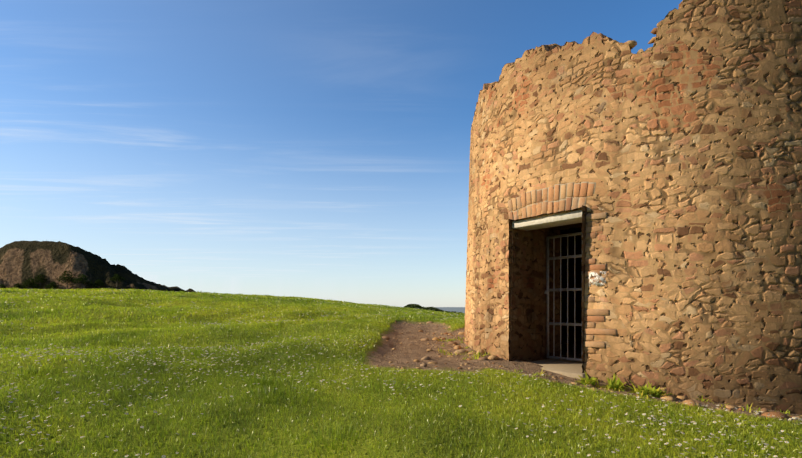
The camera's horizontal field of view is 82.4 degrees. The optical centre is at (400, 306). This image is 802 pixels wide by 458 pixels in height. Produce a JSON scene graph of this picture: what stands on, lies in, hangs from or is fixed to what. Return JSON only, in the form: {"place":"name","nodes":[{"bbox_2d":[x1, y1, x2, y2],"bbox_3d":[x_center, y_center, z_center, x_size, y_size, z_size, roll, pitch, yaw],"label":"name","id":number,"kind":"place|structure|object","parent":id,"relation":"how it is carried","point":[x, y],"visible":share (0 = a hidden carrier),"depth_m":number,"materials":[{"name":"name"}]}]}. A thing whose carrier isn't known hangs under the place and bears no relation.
{"place":"outdoors","nodes":[
{"label":"outdoors","id":0,"kind":"place"},
{"bbox_2d":[0,241,194,291],"bbox_3d":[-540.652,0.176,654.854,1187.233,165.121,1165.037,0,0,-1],"label":"distant hill","id":1,"kind":"structure","parent":0,"point":[22,261],"depth_m":539.79,"materials":[{"name":"stone"}]},
{"bbox_2d":[11,283,23,288],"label":"bush","id":2,"kind":"object","parent":1,"relation":"on","point":[17,285],"visible":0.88,"depth_m":524.77,"materials":[{"name":"green plant"}]},
{"bbox_2d":[21,278,40,288],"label":"hill tree","id":3,"kind":"object","parent":1,"relation":"on","point":[28,283],"visible":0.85,"depth_m":521.02,"materials":[{"name":"green plant"}]},
{"bbox_2d":[31,274,46,286],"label":"hill tree","id":4,"kind":"object","parent":1,"relation":"on","point":[38,278],"visible":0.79,"depth_m":525.70,"materials":[{"name":"green plant"}]},
{"bbox_2d":[45,281,58,288],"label":"bush","id":5,"kind":"object","parent":1,"relation":"on","point":[50,285],"visible":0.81,"depth_m":519.52,"materials":[{"name":"green plant"}]},
{"bbox_2d":[57,270,76,288],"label":"hill tree","id":6,"kind":"object","parent":1,"relation":"on","point":[67,277],"visible":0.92,"depth_m":516.78,"materials":[{"name":"green plant"}]},
{"bbox_2d":[72,274,92,288],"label":"hill tree","id":7,"kind":"object","parent":1,"relation":"on","point":[81,279],"visible":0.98,"depth_m":515.47,"materials":[{"name":"green plant"}]},
{"bbox_2d":[92,279,103,288],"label":"hill tree","id":8,"kind":"object","parent":1,"relation":"on","point":[99,283],"visible":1,"depth_m":523.60,"materials":[{"name":"green plant"}]},
{"bbox_2d":[109,274,125,286],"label":"hill tree","id":9,"kind":"object","parent":1,"relation":"on","point":[116,277],"visible":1,"depth_m":527.62,"materials":[{"name":"green plant"}]},
{"bbox_2d":[0,0,682,306],"label":"sky","id":10,"kind":"structure","parent":0,"point":[319,149],"materials":[{"name":"blue"}]},
{"bbox_2d":[0,289,801,457],"bbox_3d":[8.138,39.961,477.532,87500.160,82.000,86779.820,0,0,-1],"label":"ground","id":11,"kind":"structure","parent":0,"point":[383,353],"depth_m":4.01,"materials":[{"name":"green plant"}]},
{"bbox_2d":[0,287,801,457],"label":"grass","id":12,"kind":"structure","parent":11,"relation":"on","point":[186,326],"depth_m":4.37,"materials":[{"name":"green plant"}]},
{"bbox_2d":[0,289,801,457],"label":"daisy flowers","id":13,"kind":"object","parent":11,"relation":"on","point":[679,444],"visible":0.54,"depth_m":4.33,"materials":[{"name":"white plant"}]},
{"bbox_2d":[404,304,421,308],"bbox_3d":[0.894,0.150,33.972,1.354,0.735,1.777,0,0,-1],"label":"shrub","id":14,"kind":"object","parent":11,"relation":"on","point":[413,306],"visible":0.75,"depth_m":33.46,"materials":[{"name":"green plant"}]},
{"bbox_2d":[422,307,439,310],"bbox_3d":[2.296,0.335,34.816,1.219,0.662,1.600,0,0,-16],"label":"shrub","id":15,"kind":"object","parent":11,"relation":"on","point":[431,308],"visible":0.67,"depth_m":34.66,"materials":[{"name":"green plant"}]},
{"bbox_2d":[372,319,801,419],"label":"stones","id":16,"kind":"object","parent":11,"relation":"on","point":[779,415],"visible":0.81,"depth_m":5.76,"materials":[{"name":"brown stone"}]},
{"bbox_2d":[438,337,801,415],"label":"wall weeds","id":17,"kind":"object","parent":11,"relation":"on","point":[615,384],"depth_m":4.98,"materials":[{"name":"green plant"}]},
{"bbox_2d":[464,0,801,414],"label":"tower","id":18,"kind":"structure","parent":11,"relation":"on","point":[679,142],"depth_m":5.02,"materials":[{"name":"stone"}]},
{"bbox_2d":[508,181,616,379],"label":"door frame","id":19,"kind":"structure","parent":18,"relation":"attached to","point":[563,200],"depth_m":5.62,"materials":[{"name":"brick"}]},
{"bbox_2d":[544,232,582,361],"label":"iron gate","id":20,"kind":"structure","parent":18,"relation":"attached to","point":[560,289],"depth_m":6.60,"materials":[{"name":"metal"}]},
{"bbox_2d":[482,2,681,92],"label":"loose stones","id":21,"kind":"object","parent":18,"relation":"attached to","point":[632,44],"depth_m":5.23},
{"bbox_2d":[589,271,605,285],"bbox_3d":[2.284,-0.321,5.331,0.197,0.169,0.015,0,0,38],"label":"sign","id":22,"kind":"object","parent":18,"relation":"attached to","point":[596,278],"depth_m":5.33,"materials":[{"name":"white paint"}]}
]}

